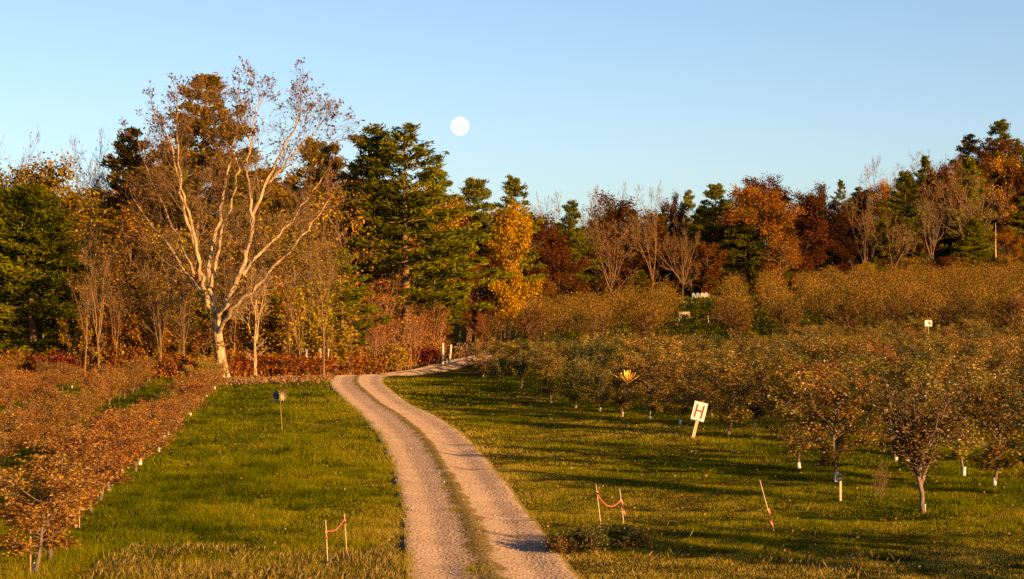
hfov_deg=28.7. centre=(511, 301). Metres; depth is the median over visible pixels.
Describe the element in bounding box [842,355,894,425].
apple tree
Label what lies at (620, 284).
young tree
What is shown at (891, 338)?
apple tree
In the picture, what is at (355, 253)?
young tree
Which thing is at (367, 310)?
pine tree
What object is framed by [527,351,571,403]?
apple tree
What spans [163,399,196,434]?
apple tree
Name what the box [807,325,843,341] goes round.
apple tree
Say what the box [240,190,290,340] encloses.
bare tree
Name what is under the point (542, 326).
apple tree
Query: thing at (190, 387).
apple tree
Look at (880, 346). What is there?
apple tree
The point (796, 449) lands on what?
apple tree
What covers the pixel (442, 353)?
wooden post
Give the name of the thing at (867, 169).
bare tree
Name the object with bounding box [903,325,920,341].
apple tree
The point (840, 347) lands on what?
apple tree
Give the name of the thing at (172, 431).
apple tree
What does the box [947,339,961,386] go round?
apple tree
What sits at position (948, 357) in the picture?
apple tree
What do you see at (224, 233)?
pine tree
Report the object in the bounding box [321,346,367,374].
brush
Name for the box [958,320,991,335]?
apple tree
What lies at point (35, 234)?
hemlock tree
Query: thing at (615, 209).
bare tree
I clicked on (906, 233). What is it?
bare tree
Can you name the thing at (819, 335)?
apple tree
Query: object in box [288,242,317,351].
bare tree
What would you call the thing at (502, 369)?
shrub
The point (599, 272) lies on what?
oak tree
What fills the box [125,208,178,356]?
bare tree
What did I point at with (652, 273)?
bare tree
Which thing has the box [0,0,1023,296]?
sky
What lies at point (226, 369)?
apple tree
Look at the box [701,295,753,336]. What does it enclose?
apple tree
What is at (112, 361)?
brush
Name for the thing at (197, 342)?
sapling thicket
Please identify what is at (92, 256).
pine tree
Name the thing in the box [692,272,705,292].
young tree
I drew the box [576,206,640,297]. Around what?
bare oak tree
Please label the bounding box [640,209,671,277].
woodland tree
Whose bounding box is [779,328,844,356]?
apple tree
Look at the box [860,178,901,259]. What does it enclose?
woodland tree
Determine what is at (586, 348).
apple tree
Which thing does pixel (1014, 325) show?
apple tree
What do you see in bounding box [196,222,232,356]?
bare tree
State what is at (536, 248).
pine tree
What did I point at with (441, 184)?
pine tree
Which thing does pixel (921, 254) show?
young conifer
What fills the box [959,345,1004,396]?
apple tree
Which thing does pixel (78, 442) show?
apple tree
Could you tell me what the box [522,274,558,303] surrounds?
maple tree
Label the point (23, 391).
apple tree
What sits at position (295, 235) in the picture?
young tree
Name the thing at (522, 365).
apple tree
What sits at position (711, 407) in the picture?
apple tree
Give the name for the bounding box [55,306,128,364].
sapling thicket
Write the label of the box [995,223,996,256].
dead snag
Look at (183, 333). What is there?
bare sapling
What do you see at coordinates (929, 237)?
bare tree
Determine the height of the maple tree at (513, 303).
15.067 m
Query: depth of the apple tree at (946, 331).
175.51 m
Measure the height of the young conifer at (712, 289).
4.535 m
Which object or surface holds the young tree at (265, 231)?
on the ground at (470, 371)
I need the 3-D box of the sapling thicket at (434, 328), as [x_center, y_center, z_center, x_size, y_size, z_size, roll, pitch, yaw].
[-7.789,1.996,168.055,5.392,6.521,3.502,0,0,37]
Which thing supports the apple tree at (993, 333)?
on the ground at (470, 371)
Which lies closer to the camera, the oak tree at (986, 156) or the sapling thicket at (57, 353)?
the sapling thicket at (57, 353)
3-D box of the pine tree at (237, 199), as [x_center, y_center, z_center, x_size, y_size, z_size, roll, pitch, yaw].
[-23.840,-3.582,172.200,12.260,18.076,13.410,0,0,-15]
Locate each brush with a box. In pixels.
[0,347,29,372]
[0,350,24,374]
[4,346,47,370]
[10,350,42,372]
[24,352,72,371]
[25,348,81,372]
[70,351,96,373]
[75,342,143,371]
[87,342,146,372]
[133,353,167,376]
[150,352,197,377]
[160,351,214,375]
[212,343,275,374]
[215,358,251,375]
[233,351,292,375]
[257,350,298,376]
[271,351,315,376]
[284,348,341,375]
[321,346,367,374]
[322,358,341,374]
[334,361,358,374]
[351,349,390,374]
[364,340,414,372]
[392,336,421,365]
[416,344,450,364]
[418,337,441,362]
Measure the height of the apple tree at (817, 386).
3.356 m
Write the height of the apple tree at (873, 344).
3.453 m
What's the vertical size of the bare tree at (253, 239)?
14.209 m
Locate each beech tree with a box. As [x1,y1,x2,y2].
[662,247,692,296]
[678,240,730,294]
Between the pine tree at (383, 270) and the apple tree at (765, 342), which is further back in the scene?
the pine tree at (383, 270)
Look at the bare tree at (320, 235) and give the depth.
144.89 m
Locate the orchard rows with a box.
[457,257,1023,341]
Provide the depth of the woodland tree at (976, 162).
400.10 m
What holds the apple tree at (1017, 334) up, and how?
on the ground at (470, 371)
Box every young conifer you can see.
[630,270,654,301]
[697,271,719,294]
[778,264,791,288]
[871,258,886,274]
[908,252,939,271]
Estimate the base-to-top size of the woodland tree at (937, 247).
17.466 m
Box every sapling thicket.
[38,348,91,363]
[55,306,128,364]
[88,302,153,359]
[117,302,179,360]
[162,317,245,358]
[222,296,288,355]
[230,251,291,355]
[242,286,308,374]
[268,272,337,374]
[296,308,370,375]
[331,310,364,352]
[335,279,394,352]
[352,258,417,347]
[352,303,388,373]
[357,262,409,349]
[364,288,426,369]
[375,278,429,338]
[386,306,429,365]
[396,317,452,351]
[398,303,446,345]
[399,317,431,346]
[411,307,452,360]
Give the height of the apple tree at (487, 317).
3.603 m
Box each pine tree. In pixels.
[71,72,315,340]
[74,202,112,345]
[78,126,175,350]
[84,218,126,295]
[135,162,203,353]
[139,148,194,353]
[171,157,298,353]
[178,139,207,300]
[198,195,252,320]
[236,133,340,354]
[295,141,378,353]
[303,122,458,343]
[305,122,489,365]
[307,247,393,349]
[356,200,394,310]
[381,170,517,352]
[395,255,468,338]
[424,204,470,319]
[449,176,525,341]
[458,222,521,343]
[479,175,548,334]
[519,212,542,298]
[544,199,605,298]
[686,183,746,272]
[817,214,835,267]
[839,198,863,267]
[863,170,938,265]
[913,155,935,198]
[943,133,980,174]
[973,117,1023,178]
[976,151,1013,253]
[1003,192,1023,250]
[1015,141,1022,160]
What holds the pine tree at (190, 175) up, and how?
on the ground at (470, 371)
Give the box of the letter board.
[925,320,931,330]
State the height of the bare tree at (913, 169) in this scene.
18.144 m
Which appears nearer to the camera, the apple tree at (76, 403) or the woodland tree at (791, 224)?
the apple tree at (76, 403)
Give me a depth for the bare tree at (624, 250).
367.17 m
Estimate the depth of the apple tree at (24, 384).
95.21 m
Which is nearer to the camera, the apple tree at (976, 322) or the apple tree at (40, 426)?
the apple tree at (40, 426)
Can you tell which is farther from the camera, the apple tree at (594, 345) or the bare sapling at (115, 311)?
the bare sapling at (115, 311)
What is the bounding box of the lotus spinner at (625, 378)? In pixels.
[615,370,638,429]
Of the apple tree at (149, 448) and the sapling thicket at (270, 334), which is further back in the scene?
the sapling thicket at (270, 334)
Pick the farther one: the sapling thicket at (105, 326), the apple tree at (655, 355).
the sapling thicket at (105, 326)
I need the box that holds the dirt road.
[327,354,579,578]
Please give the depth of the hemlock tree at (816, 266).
374.81 m
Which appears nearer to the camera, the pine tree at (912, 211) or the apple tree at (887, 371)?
the apple tree at (887, 371)
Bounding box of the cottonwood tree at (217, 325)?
[96,56,365,377]
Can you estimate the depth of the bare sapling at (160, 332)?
134.52 m
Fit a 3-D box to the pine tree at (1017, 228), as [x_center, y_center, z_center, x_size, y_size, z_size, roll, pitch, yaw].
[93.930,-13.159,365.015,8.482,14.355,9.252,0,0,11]
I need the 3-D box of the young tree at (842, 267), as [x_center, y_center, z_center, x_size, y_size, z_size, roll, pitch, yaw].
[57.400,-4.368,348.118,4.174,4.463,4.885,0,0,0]
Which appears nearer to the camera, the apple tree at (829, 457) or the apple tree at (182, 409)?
the apple tree at (829, 457)
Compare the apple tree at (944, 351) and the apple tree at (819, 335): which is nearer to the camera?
the apple tree at (944, 351)
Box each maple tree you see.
[0,151,106,347]
[27,151,84,343]
[480,198,543,342]
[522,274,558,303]
[717,184,811,275]
[757,232,805,283]
[985,226,1023,267]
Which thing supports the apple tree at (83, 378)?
on the ground at (470, 371)
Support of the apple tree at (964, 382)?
on the ground at (470, 371)
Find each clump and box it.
[541,532,585,554]
[542,520,615,555]
[584,520,642,550]
[611,528,654,548]
[869,457,893,498]
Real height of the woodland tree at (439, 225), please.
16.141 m
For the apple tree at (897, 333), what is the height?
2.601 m
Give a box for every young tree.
[61,189,132,347]
[67,254,142,344]
[88,201,184,350]
[104,273,181,356]
[122,223,207,351]
[144,290,206,358]
[182,234,268,350]
[218,211,329,350]
[231,236,351,355]
[261,188,373,347]
[304,178,384,333]
[328,166,380,317]
[590,273,615,298]
[593,280,613,299]
[614,279,637,295]
[633,279,651,295]
[653,278,663,290]
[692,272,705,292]
[715,276,722,294]
[744,275,758,290]
[788,271,803,290]
[809,271,819,279]
[831,263,850,275]
[854,262,878,275]
[879,258,898,268]
[899,256,920,273]
[928,256,958,278]
[949,256,971,272]
[991,254,1016,267]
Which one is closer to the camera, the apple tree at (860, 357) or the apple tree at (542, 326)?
the apple tree at (860, 357)
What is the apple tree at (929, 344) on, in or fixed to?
on the ground at (470, 371)
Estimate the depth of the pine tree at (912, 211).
354.93 m
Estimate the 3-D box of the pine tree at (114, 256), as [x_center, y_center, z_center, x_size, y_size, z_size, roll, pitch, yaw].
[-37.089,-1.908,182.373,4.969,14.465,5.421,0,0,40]
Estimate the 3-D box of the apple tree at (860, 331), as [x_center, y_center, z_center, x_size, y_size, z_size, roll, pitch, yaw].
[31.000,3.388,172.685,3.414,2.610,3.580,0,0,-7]
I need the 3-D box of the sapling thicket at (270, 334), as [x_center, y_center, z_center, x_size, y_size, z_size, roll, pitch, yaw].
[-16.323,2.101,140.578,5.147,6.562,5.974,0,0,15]
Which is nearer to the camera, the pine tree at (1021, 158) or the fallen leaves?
the fallen leaves
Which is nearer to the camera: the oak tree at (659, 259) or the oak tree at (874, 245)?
the oak tree at (659, 259)
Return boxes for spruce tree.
[668,190,709,289]
[828,179,847,231]
[841,186,866,256]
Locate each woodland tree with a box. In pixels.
[112,164,188,345]
[160,168,268,354]
[239,165,301,353]
[386,183,468,322]
[555,225,593,274]
[613,223,630,275]
[621,232,645,288]
[631,221,666,280]
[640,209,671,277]
[701,215,720,266]
[711,209,746,273]
[764,201,800,264]
[795,201,816,252]
[845,187,873,259]
[855,205,876,261]
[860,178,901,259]
[909,176,954,253]
[921,150,971,259]
[972,156,989,180]
[980,152,1023,253]
[988,159,1023,242]
[998,149,1023,241]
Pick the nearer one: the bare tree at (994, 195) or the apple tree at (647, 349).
the apple tree at (647, 349)
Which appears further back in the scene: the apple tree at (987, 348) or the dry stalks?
the apple tree at (987, 348)
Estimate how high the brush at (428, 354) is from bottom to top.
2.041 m
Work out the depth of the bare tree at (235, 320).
139.32 m
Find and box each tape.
[327,518,344,531]
[598,496,620,506]
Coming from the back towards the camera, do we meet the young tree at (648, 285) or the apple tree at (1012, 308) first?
the young tree at (648, 285)
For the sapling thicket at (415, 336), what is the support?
on the ground at (470, 371)
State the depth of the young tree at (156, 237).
147.95 m
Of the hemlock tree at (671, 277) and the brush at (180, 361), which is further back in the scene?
the hemlock tree at (671, 277)
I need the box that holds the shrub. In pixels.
[491,353,510,378]
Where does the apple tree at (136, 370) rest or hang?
on the ground at (470, 371)
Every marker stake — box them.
[325,520,327,566]
[344,514,346,548]
[596,485,600,522]
[619,489,625,527]
[759,480,773,530]
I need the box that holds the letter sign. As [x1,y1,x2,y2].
[691,401,707,437]
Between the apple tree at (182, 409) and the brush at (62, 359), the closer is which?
the apple tree at (182, 409)
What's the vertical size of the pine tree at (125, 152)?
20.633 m
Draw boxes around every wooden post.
[441,343,443,364]
[448,345,451,362]
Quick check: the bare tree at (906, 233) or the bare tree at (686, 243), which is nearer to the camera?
the bare tree at (686, 243)
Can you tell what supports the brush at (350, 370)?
on the ground at (470, 371)
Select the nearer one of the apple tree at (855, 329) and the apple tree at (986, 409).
the apple tree at (986, 409)
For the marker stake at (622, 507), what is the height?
1.086 m
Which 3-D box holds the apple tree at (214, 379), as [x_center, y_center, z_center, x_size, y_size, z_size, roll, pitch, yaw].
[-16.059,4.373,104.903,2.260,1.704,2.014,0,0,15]
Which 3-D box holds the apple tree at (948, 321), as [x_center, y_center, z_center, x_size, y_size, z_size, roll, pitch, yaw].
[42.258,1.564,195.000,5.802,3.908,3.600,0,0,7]
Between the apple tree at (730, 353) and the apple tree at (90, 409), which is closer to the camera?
the apple tree at (90, 409)
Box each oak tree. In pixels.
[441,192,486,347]
[457,253,509,344]
[493,209,572,299]
[526,244,598,301]
[573,240,625,298]
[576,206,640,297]
[580,186,672,291]
[615,233,681,288]
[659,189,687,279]
[723,183,765,268]
[743,171,792,241]
[753,181,822,267]
[777,215,837,278]
[792,181,841,269]
[812,206,873,267]
[859,227,896,258]
[900,226,940,260]
[930,210,973,258]
[971,135,1023,175]
[980,176,1015,253]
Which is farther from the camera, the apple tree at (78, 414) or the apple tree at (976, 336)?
the apple tree at (976, 336)
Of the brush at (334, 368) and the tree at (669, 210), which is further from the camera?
the tree at (669, 210)
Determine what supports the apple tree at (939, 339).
on the ground at (470, 371)
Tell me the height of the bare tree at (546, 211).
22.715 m
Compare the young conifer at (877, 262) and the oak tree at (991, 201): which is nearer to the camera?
the young conifer at (877, 262)
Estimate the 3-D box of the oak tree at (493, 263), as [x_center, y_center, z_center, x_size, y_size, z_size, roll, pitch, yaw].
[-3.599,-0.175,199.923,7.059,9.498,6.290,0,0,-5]
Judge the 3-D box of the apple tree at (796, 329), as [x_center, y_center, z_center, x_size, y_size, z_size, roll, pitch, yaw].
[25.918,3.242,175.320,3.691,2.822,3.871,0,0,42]
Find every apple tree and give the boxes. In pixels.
[0,358,18,375]
[0,367,26,405]
[0,369,35,406]
[0,376,9,399]
[0,380,24,408]
[0,398,42,457]
[0,409,42,464]
[0,416,44,458]
[0,449,96,562]
[0,449,122,575]
[1,357,21,379]
[9,403,59,449]
[13,371,48,402]
[14,393,86,445]
[15,376,35,404]
[21,417,143,527]
[24,373,47,398]
[26,385,86,430]
[28,359,59,387]
[35,367,68,395]
[37,361,82,386]
[37,420,148,514]
[45,416,152,501]
[48,397,100,432]
[52,361,74,390]
[59,391,92,428]
[60,390,104,421]
[66,409,147,491]
[67,365,88,388]
[72,364,109,404]
[77,385,109,417]
[85,407,160,475]
[88,362,130,403]
[89,373,116,408]
[91,366,131,405]
[93,399,168,471]
[104,402,190,464]
[111,370,139,400]
[112,367,137,398]
[113,362,141,395]
[119,403,165,457]
[121,356,157,393]
[124,363,155,389]
[129,354,164,386]
[133,397,184,444]
[134,366,156,390]
[139,397,189,438]
[144,410,197,451]
[151,373,209,419]
[152,391,187,417]
[155,391,201,429]
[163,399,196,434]
[171,378,206,414]
[178,367,213,396]
[179,377,219,405]
[180,363,219,395]
[186,357,227,385]
[186,370,230,397]
[194,363,230,388]
[197,357,233,386]
[456,312,498,346]
[465,310,500,340]
[466,337,504,377]
[473,334,516,356]
[497,340,534,372]
[498,306,559,341]
[499,342,535,369]
[509,350,536,388]
[510,339,528,361]
[513,306,555,341]
[515,335,557,371]
[527,343,551,370]
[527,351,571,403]
[529,341,571,378]
[532,341,563,372]
[537,333,568,349]
[553,337,578,373]
[556,348,603,406]
[557,342,599,373]
[558,338,626,388]
[561,308,600,340]
[562,356,629,411]
[563,312,596,339]
[566,338,612,385]
[570,331,619,382]
[581,328,626,390]
[601,356,645,416]
[607,335,653,393]
[608,337,654,367]
[611,329,668,381]
[612,334,684,393]
[618,348,689,418]
[619,344,680,393]
[627,309,659,339]
[628,331,671,341]
[636,340,706,405]
[641,351,737,423]
[644,334,702,355]
[651,347,721,403]
[662,334,694,344]
[663,333,738,390]
[676,332,715,389]
[682,347,770,434]
[683,352,750,416]
[697,338,744,399]
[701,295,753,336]
[707,327,751,363]
[715,344,785,398]
[718,331,764,365]
[733,338,780,383]
[734,351,782,427]
[737,339,809,397]
[742,336,788,370]
[745,335,783,363]
[747,353,880,438]
[751,345,808,410]
[752,294,809,331]
[752,360,841,467]
[755,338,782,348]
[758,336,855,360]
[767,298,810,334]
[768,333,797,343]
[769,365,885,481]
[776,346,838,414]
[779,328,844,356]
[780,351,885,412]
[788,332,831,374]
[789,334,869,383]
[790,324,815,337]
[802,334,829,344]
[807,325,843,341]
[813,293,874,336]
[815,320,846,341]
[818,357,950,460]
[819,324,853,337]
[823,347,910,407]
[824,331,849,339]
[826,336,899,349]
[826,337,857,384]
[829,297,874,334]
[836,334,865,343]
[841,343,911,413]
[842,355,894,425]
[846,351,927,428]
[849,325,868,339]
[851,341,891,377]
[852,341,948,413]
[852,343,926,379]
[854,327,890,344]
[854,333,881,347]
[859,321,890,335]
[863,336,906,352]
[864,329,909,339]
[866,330,933,354]
[867,372,975,513]
[874,295,912,330]
[876,319,913,339]
[882,334,900,343]
[883,343,933,376]
[890,356,1019,419]
[898,335,989,394]
[902,331,938,341]
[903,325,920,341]
[903,342,962,388]
[905,329,933,338]
[906,316,937,335]
[906,352,1004,408]
[907,358,1011,475]
[918,297,970,329]
[919,332,953,359]
[923,336,959,379]
[932,323,959,336]
[937,326,963,337]
[941,355,1018,449]
[942,293,988,332]
[942,367,1023,487]
[946,354,1005,421]
[947,331,977,341]
[947,334,982,345]
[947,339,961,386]
[947,341,989,387]
[950,330,1007,371]
[954,317,992,335]
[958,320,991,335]
[958,326,984,339]
[958,330,999,340]
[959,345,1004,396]
[965,336,1023,362]
[971,332,1015,341]
[972,329,1001,339]
[976,346,1023,432]
[983,294,1021,328]
[983,338,1023,376]
[988,295,1023,331]
[990,378,1023,435]
[991,338,1023,401]
[992,326,1013,337]
[994,321,1023,339]
[994,386,1023,481]
[998,335,1023,347]
[1003,358,1023,384]
[1009,321,1022,336]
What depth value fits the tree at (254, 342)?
133.45 m
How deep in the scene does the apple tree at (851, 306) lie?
198.38 m
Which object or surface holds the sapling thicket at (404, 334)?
on the ground at (470, 371)
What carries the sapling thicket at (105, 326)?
on the ground at (470, 371)
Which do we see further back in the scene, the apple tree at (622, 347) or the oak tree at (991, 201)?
the oak tree at (991, 201)
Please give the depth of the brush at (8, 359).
137.27 m
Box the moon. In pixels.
[450,116,469,135]
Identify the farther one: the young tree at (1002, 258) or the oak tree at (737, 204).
the oak tree at (737, 204)
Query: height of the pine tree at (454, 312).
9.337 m
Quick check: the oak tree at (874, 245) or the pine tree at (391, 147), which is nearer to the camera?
the pine tree at (391, 147)
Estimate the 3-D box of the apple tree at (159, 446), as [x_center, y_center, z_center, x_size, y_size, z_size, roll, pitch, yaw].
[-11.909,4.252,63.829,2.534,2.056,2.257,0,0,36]
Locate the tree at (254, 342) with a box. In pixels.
[223,255,276,375]
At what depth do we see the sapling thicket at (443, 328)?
169.51 m
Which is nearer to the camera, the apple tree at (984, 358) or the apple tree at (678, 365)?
the apple tree at (678, 365)
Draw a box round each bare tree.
[0,130,41,355]
[55,221,102,346]
[60,138,110,344]
[72,129,131,297]
[80,219,127,342]
[89,226,142,318]
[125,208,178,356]
[129,261,158,347]
[165,227,211,342]
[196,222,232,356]
[204,203,253,333]
[216,248,251,355]
[228,191,278,352]
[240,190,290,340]
[288,202,353,344]
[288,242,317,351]
[526,194,555,244]
[530,191,573,229]
[578,185,613,273]
[586,183,643,276]
[611,225,630,294]
[613,181,670,292]
[642,213,701,297]
[672,209,695,285]
[834,207,851,262]
[836,182,884,270]
[856,156,901,202]
[878,207,921,275]
[887,175,951,267]
[892,149,938,186]
[904,193,956,267]
[917,149,1015,261]
[956,157,1019,251]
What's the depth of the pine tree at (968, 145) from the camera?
405.18 m
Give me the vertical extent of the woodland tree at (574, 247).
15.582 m
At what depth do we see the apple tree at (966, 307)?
190.56 m
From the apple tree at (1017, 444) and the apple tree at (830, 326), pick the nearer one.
the apple tree at (1017, 444)
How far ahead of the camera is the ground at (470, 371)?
54.83 m
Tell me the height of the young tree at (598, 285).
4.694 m
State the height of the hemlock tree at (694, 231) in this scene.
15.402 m
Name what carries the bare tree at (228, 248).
on the ground at (470, 371)
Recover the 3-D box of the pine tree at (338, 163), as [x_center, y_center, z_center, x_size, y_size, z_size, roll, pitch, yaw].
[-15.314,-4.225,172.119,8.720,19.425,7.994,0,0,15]
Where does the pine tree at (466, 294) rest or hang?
on the ground at (470, 371)
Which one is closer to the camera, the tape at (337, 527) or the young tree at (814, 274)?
the tape at (337, 527)
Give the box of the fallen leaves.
[216,374,335,386]
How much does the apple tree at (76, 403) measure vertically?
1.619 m
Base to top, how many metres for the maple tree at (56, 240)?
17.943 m
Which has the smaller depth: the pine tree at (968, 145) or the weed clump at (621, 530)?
the weed clump at (621, 530)
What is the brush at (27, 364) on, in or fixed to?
on the ground at (470, 371)
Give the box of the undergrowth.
[3,348,464,378]
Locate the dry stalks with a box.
[80,520,989,578]
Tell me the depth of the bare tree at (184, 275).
143.07 m
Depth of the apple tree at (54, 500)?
37.72 m
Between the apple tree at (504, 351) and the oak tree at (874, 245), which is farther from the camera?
the oak tree at (874, 245)
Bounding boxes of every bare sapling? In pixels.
[66,258,102,371]
[76,240,113,369]
[103,272,132,356]
[140,276,178,377]
[162,258,198,374]
[276,263,315,375]
[304,226,347,374]
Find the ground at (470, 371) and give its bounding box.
[0,219,1023,578]
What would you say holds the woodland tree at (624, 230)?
on the ground at (470, 371)
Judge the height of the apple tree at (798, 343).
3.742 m
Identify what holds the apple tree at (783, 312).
on the ground at (470, 371)
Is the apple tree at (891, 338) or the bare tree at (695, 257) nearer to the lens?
the apple tree at (891, 338)
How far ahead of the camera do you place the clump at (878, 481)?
52.15 m
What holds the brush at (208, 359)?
on the ground at (470, 371)
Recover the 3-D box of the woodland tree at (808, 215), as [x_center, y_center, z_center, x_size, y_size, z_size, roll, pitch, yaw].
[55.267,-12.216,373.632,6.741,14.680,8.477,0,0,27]
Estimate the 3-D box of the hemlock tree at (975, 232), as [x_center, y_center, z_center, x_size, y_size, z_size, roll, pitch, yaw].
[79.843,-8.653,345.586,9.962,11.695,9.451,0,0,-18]
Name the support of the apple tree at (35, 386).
on the ground at (470, 371)
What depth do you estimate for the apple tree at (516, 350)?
151.99 m
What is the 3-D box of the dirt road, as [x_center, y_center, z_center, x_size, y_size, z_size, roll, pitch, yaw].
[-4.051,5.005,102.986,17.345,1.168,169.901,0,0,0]
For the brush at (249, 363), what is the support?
on the ground at (470, 371)
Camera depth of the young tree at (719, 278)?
349.84 m
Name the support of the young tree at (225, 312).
on the ground at (470, 371)
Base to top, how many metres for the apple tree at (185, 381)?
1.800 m
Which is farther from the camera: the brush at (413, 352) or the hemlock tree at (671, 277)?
the hemlock tree at (671, 277)
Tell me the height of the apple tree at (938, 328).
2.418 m
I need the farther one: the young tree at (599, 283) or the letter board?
the young tree at (599, 283)
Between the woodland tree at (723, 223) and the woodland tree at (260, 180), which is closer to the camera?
the woodland tree at (260, 180)
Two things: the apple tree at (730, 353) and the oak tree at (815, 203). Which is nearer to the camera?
the apple tree at (730, 353)
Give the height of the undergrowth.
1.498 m
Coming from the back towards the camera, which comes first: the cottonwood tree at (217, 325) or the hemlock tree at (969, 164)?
the hemlock tree at (969, 164)
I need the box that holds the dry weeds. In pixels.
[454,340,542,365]
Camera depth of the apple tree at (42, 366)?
109.96 m
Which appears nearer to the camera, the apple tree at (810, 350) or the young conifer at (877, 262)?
the apple tree at (810, 350)
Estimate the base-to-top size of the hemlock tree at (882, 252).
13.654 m
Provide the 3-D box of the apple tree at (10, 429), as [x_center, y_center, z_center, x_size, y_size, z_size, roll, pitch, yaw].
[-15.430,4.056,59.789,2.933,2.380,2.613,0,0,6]
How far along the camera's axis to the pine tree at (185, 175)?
188.01 m
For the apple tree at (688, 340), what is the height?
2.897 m
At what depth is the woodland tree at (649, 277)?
363.86 m
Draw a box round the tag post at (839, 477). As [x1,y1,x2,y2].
[836,473,842,500]
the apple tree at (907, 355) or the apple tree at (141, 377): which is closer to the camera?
the apple tree at (907, 355)
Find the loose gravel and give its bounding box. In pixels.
[350,394,568,578]
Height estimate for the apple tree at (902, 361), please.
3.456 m
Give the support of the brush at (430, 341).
on the ground at (470, 371)
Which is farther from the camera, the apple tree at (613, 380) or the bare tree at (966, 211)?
the bare tree at (966, 211)
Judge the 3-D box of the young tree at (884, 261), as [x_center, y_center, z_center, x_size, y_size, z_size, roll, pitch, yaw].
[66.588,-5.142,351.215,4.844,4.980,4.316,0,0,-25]
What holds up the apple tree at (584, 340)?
on the ground at (470, 371)
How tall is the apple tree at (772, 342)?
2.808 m
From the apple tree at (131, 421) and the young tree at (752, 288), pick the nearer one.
the apple tree at (131, 421)
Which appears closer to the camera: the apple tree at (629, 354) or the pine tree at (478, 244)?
the apple tree at (629, 354)
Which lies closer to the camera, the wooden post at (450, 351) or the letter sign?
the letter sign
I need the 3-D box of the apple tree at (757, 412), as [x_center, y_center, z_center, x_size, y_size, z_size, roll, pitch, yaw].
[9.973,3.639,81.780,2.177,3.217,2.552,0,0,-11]
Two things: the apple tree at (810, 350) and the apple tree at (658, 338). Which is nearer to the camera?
the apple tree at (810, 350)
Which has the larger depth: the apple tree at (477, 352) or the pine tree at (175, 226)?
the pine tree at (175, 226)
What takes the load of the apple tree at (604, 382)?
on the ground at (470, 371)
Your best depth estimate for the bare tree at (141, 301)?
142.78 m
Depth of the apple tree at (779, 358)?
92.34 m
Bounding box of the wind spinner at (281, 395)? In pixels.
[272,386,287,427]
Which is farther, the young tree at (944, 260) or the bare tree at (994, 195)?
the bare tree at (994, 195)
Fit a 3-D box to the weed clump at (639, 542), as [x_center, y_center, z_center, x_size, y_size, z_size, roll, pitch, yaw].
[2.534,5.004,42.235,0.974,0.459,1.131,0,0,5]
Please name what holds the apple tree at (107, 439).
on the ground at (470, 371)
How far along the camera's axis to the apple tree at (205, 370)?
99.03 m
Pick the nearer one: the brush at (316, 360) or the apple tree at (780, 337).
the brush at (316, 360)
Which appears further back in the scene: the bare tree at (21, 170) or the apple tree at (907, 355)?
the bare tree at (21, 170)
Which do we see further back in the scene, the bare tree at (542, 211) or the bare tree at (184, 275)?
the bare tree at (542, 211)
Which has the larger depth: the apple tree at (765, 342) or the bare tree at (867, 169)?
the bare tree at (867, 169)
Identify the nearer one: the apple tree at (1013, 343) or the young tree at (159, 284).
the apple tree at (1013, 343)
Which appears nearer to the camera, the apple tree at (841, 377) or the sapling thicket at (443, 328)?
the apple tree at (841, 377)
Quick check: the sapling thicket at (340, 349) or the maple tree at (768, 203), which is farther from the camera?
the maple tree at (768, 203)
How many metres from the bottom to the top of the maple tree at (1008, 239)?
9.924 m
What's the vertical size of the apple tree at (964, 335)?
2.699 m
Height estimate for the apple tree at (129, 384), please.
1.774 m
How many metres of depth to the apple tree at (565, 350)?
125.73 m
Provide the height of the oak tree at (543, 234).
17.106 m
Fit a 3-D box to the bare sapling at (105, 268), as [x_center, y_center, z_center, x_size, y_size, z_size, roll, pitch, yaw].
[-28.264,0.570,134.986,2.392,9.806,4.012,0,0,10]
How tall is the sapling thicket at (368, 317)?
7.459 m
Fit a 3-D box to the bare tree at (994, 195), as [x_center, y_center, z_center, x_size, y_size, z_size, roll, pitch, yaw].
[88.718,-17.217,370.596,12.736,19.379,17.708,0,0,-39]
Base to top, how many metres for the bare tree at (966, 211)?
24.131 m
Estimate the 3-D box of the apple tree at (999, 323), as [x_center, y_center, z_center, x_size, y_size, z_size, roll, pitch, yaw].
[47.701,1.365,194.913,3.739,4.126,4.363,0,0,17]
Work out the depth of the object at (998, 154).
370.90 m
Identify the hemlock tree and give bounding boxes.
[0,182,121,358]
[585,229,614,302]
[664,230,685,286]
[692,205,718,277]
[700,212,792,291]
[802,196,833,270]
[869,197,906,263]
[939,157,997,259]
[950,218,999,276]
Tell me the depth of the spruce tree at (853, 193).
384.88 m
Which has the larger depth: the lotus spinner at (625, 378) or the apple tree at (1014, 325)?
the apple tree at (1014, 325)
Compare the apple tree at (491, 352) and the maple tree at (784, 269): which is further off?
the maple tree at (784, 269)
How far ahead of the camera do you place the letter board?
167.99 m
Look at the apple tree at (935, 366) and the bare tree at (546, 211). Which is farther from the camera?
the bare tree at (546, 211)
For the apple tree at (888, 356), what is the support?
on the ground at (470, 371)
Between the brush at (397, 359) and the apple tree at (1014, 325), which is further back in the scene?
the apple tree at (1014, 325)
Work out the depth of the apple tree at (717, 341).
119.85 m
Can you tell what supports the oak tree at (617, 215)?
on the ground at (470, 371)

